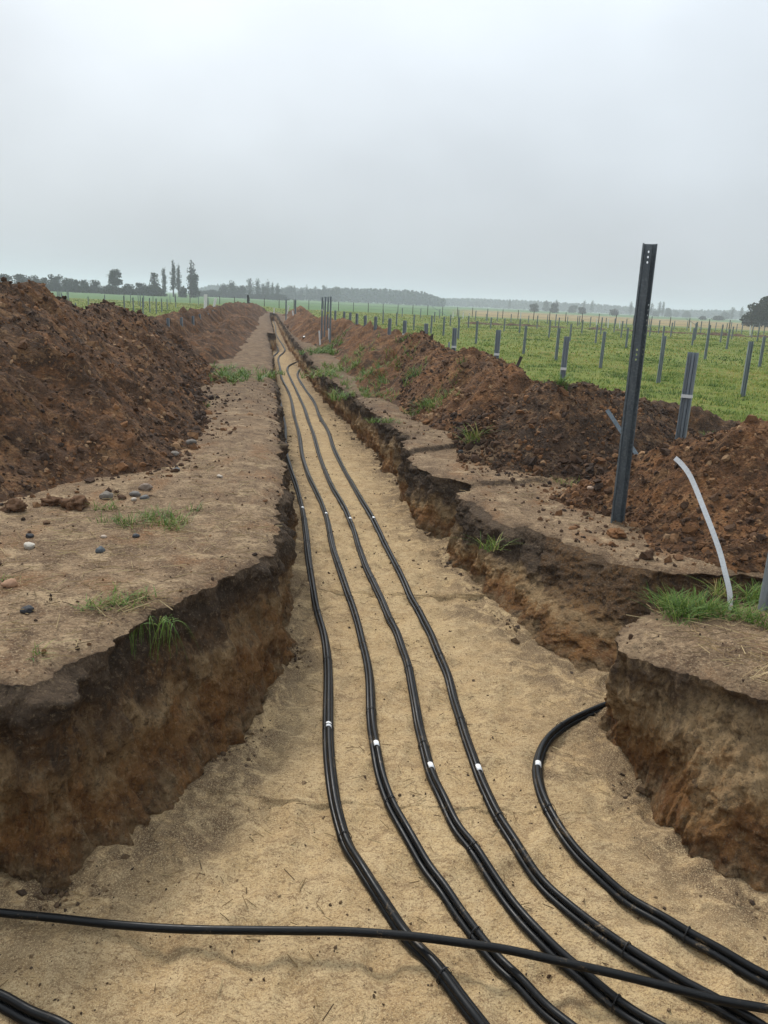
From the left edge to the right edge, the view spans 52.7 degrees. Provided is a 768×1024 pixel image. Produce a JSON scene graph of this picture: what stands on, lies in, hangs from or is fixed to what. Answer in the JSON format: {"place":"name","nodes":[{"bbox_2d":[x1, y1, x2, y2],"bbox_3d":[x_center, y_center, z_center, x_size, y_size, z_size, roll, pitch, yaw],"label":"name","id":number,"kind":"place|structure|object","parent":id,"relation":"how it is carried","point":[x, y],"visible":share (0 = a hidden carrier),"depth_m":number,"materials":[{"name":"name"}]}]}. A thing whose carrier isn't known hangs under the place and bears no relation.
{"place":"outdoors","nodes":[
{"label":"outdoors","id":0,"kind":"place"},
{"bbox_2d":[0,320,767,1023],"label":"trench floor","id":1,"kind":"structure","parent":0,"point":[210,822],"depth_m":3.79,"materials":[{"name":"sand"}]},
{"bbox_2d":[0,988,72,1023],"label":"cable bundle","id":2,"kind":"object","parent":1,"relation":"on","point":[18,1010],"visible":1,"depth_m":2.84,"materials":[{"name":"black plastic"}]},
{"bbox_2d":[272,324,489,1023],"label":"cable bundle","id":3,"kind":"object","parent":1,"relation":"on","point":[445,978],"visible":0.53,"depth_m":3.90,"materials":[{"name":"black plastic"}]},
{"bbox_2d":[0,376,767,1023],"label":"straw litter","id":4,"kind":"object","parent":1,"relation":"on","point":[760,634],"visible":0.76,"depth_m":4.56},
{"bbox_2d":[0,415,767,1023],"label":"soil crumbs","id":5,"kind":"object","parent":1,"relation":"on","point":[222,753],"visible":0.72,"depth_m":4.08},
{"bbox_2d":[273,320,576,1023],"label":"cable bundle","id":6,"kind":"object","parent":1,"relation":"on","point":[526,989],"visible":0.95,"depth_m":3.86,"materials":[{"name":"black plastic"}]},
{"bbox_2d":[286,361,665,1023],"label":"cable bundle","id":7,"kind":"object","parent":1,"relation":"on","point":[590,983],"visible":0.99,"depth_m":3.78,"materials":[{"name":"black plastic"}]},
{"bbox_2d":[296,368,767,1023],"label":"cable bundle","id":8,"kind":"object","parent":1,"relation":"on","point":[622,948],"visible":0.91,"depth_m":3.74,"materials":[{"name":"black plastic"}]},
{"bbox_2d":[0,908,767,1013],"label":"cable","id":9,"kind":"object","parent":8,"relation":"on","point":[703,996],"visible":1,"depth_m":3.17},
{"bbox_2d":[532,702,767,989],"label":"cable bundle","id":10,"kind":"object","parent":1,"relation":"on","point":[700,942],"visible":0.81,"depth_m":3.58,"materials":[{"name":"black plastic"}]},
{"bbox_2d":[0,313,767,893],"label":"trench wall","id":11,"kind":"structure","parent":0,"point":[118,743],"depth_m":4.23,"materials":[{"name":"soil"}]},
{"bbox_2d":[129,614,194,660],"bbox_3d":[-1.238,0.680,4.085,0.547,0.215,0.235,0,15,-9],"label":"grass tuft","id":12,"kind":"object","parent":11,"relation":"on","point":[163,619],"visible":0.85,"depth_m":4.09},
{"bbox_2d":[0,291,767,699],"bbox_3d":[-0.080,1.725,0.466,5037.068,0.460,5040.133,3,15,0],"label":"ground","id":13,"kind":"structure","parent":0,"point":[440,455],"depth_m":6.43,"materials":[{"name":"soil"}]},
{"bbox_2d":[0,273,14,283],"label":"broadleaf tree","id":14,"kind":"object","parent":13,"relation":"on","point":[8,277],"visible":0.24,"depth_m":245.32,"materials":[{"name":"green plant"}]},
{"bbox_2d":[0,578,17,587],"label":"stone","id":15,"kind":"object","parent":13,"relation":"on","point":[10,583],"visible":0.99,"depth_m":4.31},
{"bbox_2d":[0,498,27,511],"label":"earth lump","id":16,"kind":"object","parent":13,"relation":"on","point":[15,505],"visible":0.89,"depth_m":5.84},
{"bbox_2d":[12,274,30,283],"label":"broadleaf tree","id":17,"kind":"object","parent":13,"relation":"on","point":[20,278],"visible":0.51,"depth_m":250.21,"materials":[{"name":"green plant"}]},
{"bbox_2d":[20,605,33,612],"bbox_3d":[-1.856,0.510,4.037,0.055,0.043,0.075,11,17,28],"label":"stone","id":18,"kind":"object","parent":13,"relation":"on","point":[28,608],"visible":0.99,"depth_m":4.02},
{"bbox_2d":[24,542,34,548],"bbox_3d":[-2.307,0.220,5.049,0.080,0.053,0.065,14,19,35],"label":"stone","id":19,"kind":"object","parent":13,"relation":"on","point":[28,545],"visible":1,"depth_m":5.03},
{"bbox_2d":[24,640,52,660],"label":"grass tuft","id":20,"kind":"object","parent":13,"relation":"on","point":[39,651],"visible":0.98,"depth_m":3.60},
{"bbox_2d":[35,277,52,290],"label":"broadleaf tree","id":21,"kind":"object","parent":13,"relation":"on","point":[45,280],"visible":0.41,"depth_m":245.53,"materials":[{"name":"green plant"}]},
{"bbox_2d":[40,495,62,506],"bbox_3d":[-2.622,-0.074,6.110,0.212,0.118,0.138,3,15,0],"label":"earth lump","id":22,"kind":"object","parent":13,"relation":"on","point":[49,500],"visible":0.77,"depth_m":6.07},
{"bbox_2d":[48,274,63,291],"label":"broadleaf tree","id":23,"kind":"object","parent":13,"relation":"on","point":[56,286],"visible":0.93,"depth_m":251.23,"materials":[{"name":"green plant"}]},
{"bbox_2d":[60,277,72,291],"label":"broadleaf tree","id":24,"kind":"object","parent":13,"relation":"on","point":[66,283],"visible":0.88,"depth_m":257.14,"materials":[{"name":"green plant"}]},
{"bbox_2d":[59,495,89,510],"bbox_3d":[-2.418,-0.055,6.057,0.219,0.153,0.236,3,15,0],"label":"earth lump","id":25,"kind":"object","parent":13,"relation":"on","point":[76,502],"visible":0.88,"depth_m":5.99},
{"bbox_2d":[70,279,81,292],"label":"broadleaf tree","id":26,"kind":"object","parent":13,"relation":"on","point":[75,287],"visible":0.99,"depth_m":245.62,"materials":[{"name":"green plant"}]},
{"bbox_2d":[78,279,93,292],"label":"broadleaf tree","id":27,"kind":"object","parent":13,"relation":"on","point":[85,287],"visible":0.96,"depth_m":251.09,"materials":[{"name":"green plant"}]},
{"bbox_2d":[90,280,100,292],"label":"broadleaf tree","id":28,"kind":"object","parent":13,"relation":"on","point":[94,283],"visible":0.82,"depth_m":256.75,"materials":[{"name":"green plant"}]},
{"bbox_2d":[99,491,112,499],"bbox_3d":[-2.274,-0.131,6.348,0.108,0.083,0.092,-10,20,-40],"label":"stone","id":29,"kind":"object","parent":13,"relation":"on","point":[105,494],"visible":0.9,"depth_m":6.32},
{"bbox_2d":[98,284,122,294],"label":"bush","id":30,"kind":"object","parent":13,"relation":"on","point":[108,289],"visible":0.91,"depth_m":245.15,"materials":[{"name":"green plant"}]},
{"bbox_2d":[106,269,122,293],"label":"broadleaf tree","id":31,"kind":"object","parent":13,"relation":"on","point":[113,280],"visible":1,"depth_m":239.44,"materials":[{"name":"green plant"}]},
{"bbox_2d":[69,581,164,612],"bbox_3d":[-1.445,0.468,4.211,0.467,0.084,0.439,3,15,0],"label":"grass tuft","id":32,"kind":"object","parent":13,"relation":"on","point":[111,602],"visible":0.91,"depth_m":4.18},
{"bbox_2d":[121,284,137,294],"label":"bush","id":33,"kind":"object","parent":13,"relation":"on","point":[128,290],"visible":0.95,"depth_m":251.34,"materials":[{"name":"green plant"}]},
{"bbox_2d":[0,281,267,501],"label":"soil heap","id":34,"kind":"object","parent":13,"relation":"on","point":[223,331],"visible":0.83,"depth_m":8.09,"materials":[{"name":"soil"}]},
{"bbox_2d":[135,283,146,295],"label":"bush","id":35,"kind":"object","parent":13,"relation":"on","point":[140,288],"visible":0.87,"depth_m":256.58,"materials":[{"name":"green plant"}]},
{"bbox_2d":[138,483,152,490],"bbox_3d":[-2.049,-0.211,6.652,0.126,0.081,0.098,3,15,0],"label":"stone","id":36,"kind":"object","parent":13,"relation":"on","point":[145,487],"visible":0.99,"depth_m":6.62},
{"bbox_2d":[85,498,207,530],"bbox_3d":[-1.767,0.013,5.803,0.995,0.137,0.799,0,15,-11],"label":"grass tuft","id":37,"kind":"object","parent":13,"relation":"on","point":[154,518],"visible":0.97,"depth_m":5.75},
{"bbox_2d":[144,284,157,295],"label":"bush","id":38,"kind":"object","parent":13,"relation":"on","point":[151,290],"visible":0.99,"depth_m":245.57,"materials":[{"name":"green plant"}]},
{"bbox_2d":[149,272,161,295],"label":"broadleaf tree","id":39,"kind":"object","parent":13,"relation":"on","point":[154,282],"visible":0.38,"depth_m":251.92,"materials":[{"name":"green plant"}]},
{"bbox_2d":[161,268,167,294],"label":"poplar tree","id":40,"kind":"object","parent":13,"relation":"on","point":[163,282],"visible":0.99,"depth_m":257.68,"materials":[{"name":"green plant"}]},
{"bbox_2d":[169,259,177,296],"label":"poplar tree","id":41,"kind":"object","parent":13,"relation":"on","point":[173,280],"visible":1,"depth_m":261.09,"materials":[{"name":"green plant"}]},
{"bbox_2d":[175,263,181,296],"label":"poplar tree","id":42,"kind":"object","parent":13,"relation":"on","point":[178,280],"visible":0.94,"depth_m":263.14,"materials":[{"name":"green plant"}]},
{"bbox_2d":[178,286,187,296],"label":"bush","id":43,"kind":"object","parent":13,"relation":"on","point":[183,291],"visible":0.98,"depth_m":256.20,"materials":[{"name":"green plant"}]},
{"bbox_2d":[186,260,196,297],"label":"poplar tree","id":44,"kind":"object","parent":13,"relation":"on","point":[193,277],"visible":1,"depth_m":259.41,"materials":[{"name":"green plant"}]},
{"bbox_2d":[187,274,199,297],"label":"broadleaf tree","id":45,"kind":"object","parent":13,"relation":"on","point":[196,292],"visible":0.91,"depth_m":261.86,"materials":[{"name":"green plant"}]},
{"bbox_2d":[206,289,218,296],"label":"bush","id":46,"kind":"object","parent":13,"relation":"on","point":[213,293],"visible":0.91,"depth_m":380.06,"materials":[{"name":"green plant"}]},
{"bbox_2d":[218,285,228,297],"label":"broadleaf tree","id":47,"kind":"object","parent":13,"relation":"on","point":[222,291],"visible":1,"depth_m":374.85,"materials":[{"name":"green plant"}]},
{"bbox_2d":[227,280,239,297],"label":"broadleaf tree","id":48,"kind":"object","parent":13,"relation":"on","point":[231,287],"visible":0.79,"depth_m":379.51,"materials":[{"name":"green plant"}]},
{"bbox_2d":[209,361,287,384],"bbox_3d":[-3.214,-2.901,16.175,2.253,0.266,4.146,3,15,0],"label":"grass tuft","id":49,"kind":"object","parent":13,"relation":"on","point":[231,375],"visible":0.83,"depth_m":16.15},
{"bbox_2d":[246,278,255,293],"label":"poplar tree","id":50,"kind":"object","parent":13,"relation":"on","point":[249,285],"visible":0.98,"depth_m":389.41,"materials":[{"name":"green plant"}]},
{"bbox_2d":[254,278,260,294],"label":"poplar tree","id":51,"kind":"object","parent":13,"relation":"on","point":[257,286],"visible":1,"depth_m":375.24,"materials":[{"name":"green plant"}]},
{"bbox_2d":[198,283,318,299],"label":"forest","id":52,"kind":"object","parent":13,"relation":"on","point":[212,287],"visible":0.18,"depth_m":794.15,"materials":[{"name":"green plant"}]},
{"bbox_2d":[252,294,267,298],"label":"bush","id":53,"kind":"object","parent":13,"relation":"on","point":[257,296],"visible":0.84,"depth_m":375.54,"materials":[{"name":"green plant"}]},
{"bbox_2d":[273,283,281,300],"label":"poplar tree","id":54,"kind":"object","parent":13,"relation":"on","point":[276,293],"visible":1,"depth_m":375.51,"materials":[{"name":"green plant"}]},
{"bbox_2d":[281,285,294,299],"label":"broadleaf tree","id":55,"kind":"object","parent":13,"relation":"on","point":[287,290],"visible":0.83,"depth_m":538.74,"materials":[{"name":"green plant"}]},
{"bbox_2d":[282,306,312,316],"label":"soil heap","id":56,"kind":"object","parent":13,"relation":"on","point":[300,309],"visible":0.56,"depth_m":76.46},
{"bbox_2d":[296,289,304,299],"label":"broadleaf tree","id":57,"kind":"object","parent":13,"relation":"on","point":[301,295],"visible":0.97,"depth_m":550.27,"materials":[{"name":"green plant"}]},
{"bbox_2d":[305,288,315,300],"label":"broadleaf tree","id":58,"kind":"object","parent":13,"relation":"on","point":[310,295],"visible":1,"depth_m":539.34,"materials":[{"name":"green plant"}]},
{"bbox_2d":[315,289,324,300],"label":"broadleaf tree","id":59,"kind":"object","parent":13,"relation":"on","point":[319,296],"visible":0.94,"depth_m":550.79,"materials":[{"name":"green plant"}]},
{"bbox_2d":[321,297,322,338],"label":"steel post","id":60,"kind":"object","parent":13,"relation":"on","point":[321,317],"visible":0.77,"depth_m":31.55,"materials":[{"name":"grey metal"}]},
{"bbox_2d":[298,327,350,354],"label":"grass tuft","id":61,"kind":"object","parent":13,"relation":"on","point":[326,349],"visible":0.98,"depth_m":27.50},
{"bbox_2d":[323,297,325,337],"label":"steel post","id":62,"kind":"object","parent":13,"relation":"on","point":[324,317],"visible":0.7,"depth_m":31.07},
{"bbox_2d":[327,297,328,329],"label":"steel post","id":63,"kind":"object","parent":13,"relation":"on","point":[327,312],"visible":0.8,"depth_m":32.47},
{"bbox_2d":[329,296,331,341],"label":"steel post","id":64,"kind":"object","parent":13,"relation":"on","point":[330,319],"visible":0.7,"depth_m":29.65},
{"bbox_2d":[327,287,342,301],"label":"broadleaf tree","id":65,"kind":"object","parent":13,"relation":"on","point":[332,292],"visible":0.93,"depth_m":538.22,"materials":[{"name":"green plant"}]},
{"bbox_2d":[299,331,379,378],"bbox_3d":[-1.047,-4.271,20.620,2.078,1.085,5.213,3,15,0],"label":"grass tuft","id":66,"kind":"object","parent":13,"relation":"on","point":[328,372],"visible":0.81,"depth_m":20.09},
{"bbox_2d":[324,335,428,401],"bbox_3d":[-0.072,-3.186,16.565,2.274,1.221,4.893,3,15,0],"label":"grass tuft","id":67,"kind":"object","parent":13,"relation":"on","point":[332,397],"visible":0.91,"depth_m":16.18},
{"bbox_2d":[0,277,767,681],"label":"soil clods","id":68,"kind":"object","parent":13,"relation":"on","point":[478,421],"visible":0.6,"depth_m":9.18,"materials":[{"name":"soil"}]},
{"bbox_2d":[364,416,407,423],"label":"grass tuft","id":69,"kind":"object","parent":13,"relation":"on","point":[374,420],"visible":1,"depth_m":12.38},
{"bbox_2d":[327,287,445,306],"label":"forest","id":70,"kind":"object","parent":13,"relation":"on","point":[386,296],"visible":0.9,"depth_m":620.50,"materials":[{"name":"green plant"}]},
{"bbox_2d":[387,318,391,334],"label":"steel post","id":71,"kind":"object","parent":13,"relation":"on","point":[389,325],"visible":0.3,"depth_m":22.39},
{"bbox_2d":[284,311,532,436],"bbox_3d":[-2.053,-8.203,34.976,3.673,1.423,51.000,0,15,-10],"label":"soil heap","id":72,"kind":"object","parent":13,"relation":"on","point":[302,324],"visible":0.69,"depth_m":15.80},
{"bbox_2d":[424,387,459,411],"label":"grass tuft","id":73,"kind":"object","parent":72,"relation":"on","point":[433,405],"visible":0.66,"depth_m":12.79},
{"bbox_2d":[67,298,767,421],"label":"field grass","id":74,"kind":"structure","parent":13,"relation":"on","point":[652,378],"depth_m":36.59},
{"bbox_2d":[400,356,465,415],"bbox_3d":[0.939,-2.144,13.201,1.431,1.044,1.106,3,15,0],"label":"grass tuft","id":75,"kind":"object","parent":13,"relation":"on","point":[424,403],"visible":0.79,"depth_m":13.31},
{"bbox_2d":[451,328,456,350],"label":"steel post","id":76,"kind":"object","parent":13,"relation":"on","point":[454,337],"visible":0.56,"depth_m":16.60,"materials":[{"name":"metal"}]},
{"bbox_2d":[175,294,767,329],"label":"wire fence","id":77,"kind":"object","parent":13,"relation":"on","point":[689,321],"visible":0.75,"depth_m":127.34,"materials":[{"name":"metal"}]},
{"bbox_2d":[450,531,527,551],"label":"grass tuft","id":78,"kind":"object","parent":13,"relation":"on","point":[490,547],"visible":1,"depth_m":6.55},
{"bbox_2d":[494,330,500,357],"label":"steel post","id":79,"kind":"object","parent":13,"relation":"on","point":[497,343],"visible":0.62,"depth_m":15.05,"materials":[{"name":"metal"}]},
{"bbox_2d":[522,325,527,353],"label":"steel post","id":80,"kind":"object","parent":13,"relation":"on","point":[524,340],"visible":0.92,"depth_m":31.80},
{"bbox_2d":[529,303,538,311],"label":"broadleaf tree","id":81,"kind":"object","parent":13,"relation":"on","point":[533,306],"visible":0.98,"depth_m":404.65,"materials":[{"name":"green plant"}]},
{"bbox_2d":[542,300,549,310],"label":"broadleaf tree","id":82,"kind":"object","parent":13,"relation":"on","point":[546,305],"visible":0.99,"depth_m":616.52,"materials":[{"name":"green plant"}]},
{"bbox_2d":[549,303,558,312],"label":"broadleaf tree","id":83,"kind":"object","parent":13,"relation":"on","point":[554,308],"visible":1,"depth_m":404.71,"materials":[{"name":"green plant"}]},
{"bbox_2d":[554,328,560,359],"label":"steel post","id":84,"kind":"object","parent":13,"relation":"on","point":[557,343],"visible":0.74,"depth_m":28.98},
{"bbox_2d":[560,336,569,379],"bbox_3d":[3.092,-2.303,13.436,0.098,1.445,0.059,6,15,10],"label":"steel post","id":85,"kind":"object","parent":13,"relation":"on","point":[564,357],"visible":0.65,"depth_m":13.35,"materials":[{"name":"metal"}]},
{"bbox_2d":[567,305,577,312],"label":"broadleaf tree","id":86,"kind":"object","parent":13,"relation":"on","point":[571,310],"visible":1,"depth_m":539.87,"materials":[{"name":"green plant"}]},
{"bbox_2d":[442,298,749,318],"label":"forest","id":87,"kind":"object","parent":13,"relation":"on","point":[522,304],"visible":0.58,"depth_m":924.01,"materials":[{"name":"green plant"}]},
{"bbox_2d":[599,331,605,367],"bbox_3d":[7.386,-5.455,26.201,0.107,1.263,0.060,6,15,10],"label":"steel post","id":88,"kind":"object","parent":13,"relation":"on","point":[602,349],"visible":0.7,"depth_m":26.20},
{"bbox_2d":[609,309,619,315],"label":"broadleaf tree","id":89,"kind":"object","parent":13,"relation":"on","point":[613,312],"visible":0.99,"depth_m":404.69,"materials":[{"name":"green plant"}]},
{"bbox_2d":[465,322,767,337],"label":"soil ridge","id":90,"kind":"structure","parent":13,"relation":"on","point":[712,333],"depth_m":81.22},
{"bbox_2d":[606,527,626,538],"bbox_3d":[2.123,0.206,7.069,0.182,0.122,0.183,-2,16,-17],"label":"earth lump","id":91,"kind":"object","parent":13,"relation":"on","point":[616,533],"visible":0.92,"depth_m":7.02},
{"bbox_2d":[493,381,740,481],"bbox_3d":[3.298,-1.334,11.285,3.754,1.177,5.962,17,21,42],"label":"soil heap","id":92,"kind":"object","parent":13,"relation":"on","point":[702,420],"visible":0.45,"depth_m":9.90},
{"bbox_2d":[450,422,494,443],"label":"grass tuft","id":93,"kind":"object","parent":92,"relation":"on","point":[472,439],"visible":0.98,"depth_m":10.02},
{"bbox_2d":[545,371,579,389],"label":"grass tuft","id":94,"kind":"object","parent":92,"relation":"on","point":[561,380],"visible":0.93,"depth_m":10.43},
{"bbox_2d":[605,409,637,454],"bbox_3d":[2.967,-0.940,9.574,0.039,0.594,0.618,-9,19,-38],"label":"metal strip","id":95,"kind":"object","parent":92,"relation":"on","point":[613,419],"visible":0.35,"depth_m":9.64,"materials":[{"name":"metal"}]},
{"bbox_2d":[610,243,657,522],"bbox_3d":[2.288,-1.010,7.226,0.172,2.829,0.090,-1,16,-14],"label":"steel post","id":96,"kind":"object","parent":13,"relation":"on","point":[639,331],"visible":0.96,"depth_m":7.18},
{"bbox_2d":[656,336,666,382],"bbox_3d":[7.684,-4.206,21.481,0.107,1.314,0.060,6,15,12],"label":"steel post","id":97,"kind":"object","parent":13,"relation":"on","point":[660,364],"visible":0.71,"depth_m":21.48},
{"bbox_2d":[557,420,767,582],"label":"soil heap","id":98,"kind":"object","parent":13,"relation":"on","point":[745,477],"visible":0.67,"depth_m":7.19,"materials":[{"name":"soil"}]},
{"bbox_2d":[664,308,672,316],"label":"broadleaf tree","id":99,"kind":"object","parent":13,"relation":"on","point":[668,312],"visible":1,"depth_m":616.41,"materials":[{"name":"green plant"}]},
{"bbox_2d":[628,583,725,619],"bbox_3d":[1.901,0.552,4.897,0.575,0.168,0.672,16,20,40],"label":"grass tuft","id":100,"kind":"object","parent":13,"relation":"on","point":[682,602],"visible":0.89,"depth_m":4.84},
{"bbox_2d":[675,352,698,438],"bbox_3d":[4.060,-1.403,10.450,0.142,1.468,0.085,10,16,25],"label":"steel post","id":101,"kind":"object","parent":13,"relation":"on","point":[687,393],"visible":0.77,"depth_m":10.41,"materials":[{"name":"metal"}]},
{"bbox_2d":[635,581,767,629],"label":"grass tuft","id":102,"kind":"object","parent":13,"relation":"on","point":[725,608],"visible":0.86,"depth_m":4.80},
{"bbox_2d":[674,456,732,609],"bbox_3d":[2.158,0.160,5.254,0.048,0.979,0.635,-6,18,-30],"label":"metal strip","id":103,"kind":"object","parent":13,"relation":"on","point":[682,465],"visible":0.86,"depth_m":5.18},
{"bbox_2d":[704,325,710,359],"bbox_3d":[14.337,-7.506,34.374,0.107,1.534,0.060,4,15,7],"label":"steel post","id":104,"kind":"object","parent":13,"relation":"on","point":[707,342],"visible":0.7,"depth_m":34.37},
{"bbox_2d":[699,576,751,596],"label":"grass tuft","id":105,"kind":"object","parent":13,"relation":"on","point":[716,591],"visible":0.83,"depth_m":5.30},
{"bbox_2d":[730,578,761,603],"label":"grass tuft","id":106,"kind":"object","parent":13,"relation":"on","point":[755,597],"visible":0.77,"depth_m":5.43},
{"bbox_2d":[740,341,753,396],"bbox_3d":[8.764,-3.432,18.727,0.107,1.347,0.060,4,15,6],"label":"steel post","id":107,"kind":"object","parent":13,"relation":"on","point":[747,368],"visible":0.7,"depth_m":18.72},
{"bbox_2d":[739,296,767,326],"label":"broadleaf tree","id":108,"kind":"object","parent":13,"relation":"on","point":[757,315],"visible":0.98,"depth_m":177.37,"materials":[{"name":"green plant"}]},
{"bbox_2d":[758,336,765,366],"bbox_3d":[14.880,-6.285,30.517,0.107,1.222,0.060,6,16,11],"label":"steel post","id":109,"kind":"object","parent":13,"relation":"on","point":[762,351],"visible":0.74,"depth_m":30.52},
{"bbox_2d":[757,554,767,610],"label":"steel post","id":110,"kind":"object","parent":13,"relation":"on","point":[764,593],"visible":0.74,"depth_m":4.98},
{"bbox_2d":[0,0,767,310],"label":"sky","id":111,"kind":"structure","parent":0,"point":[528,150],"materials":[{"name":"grey"}]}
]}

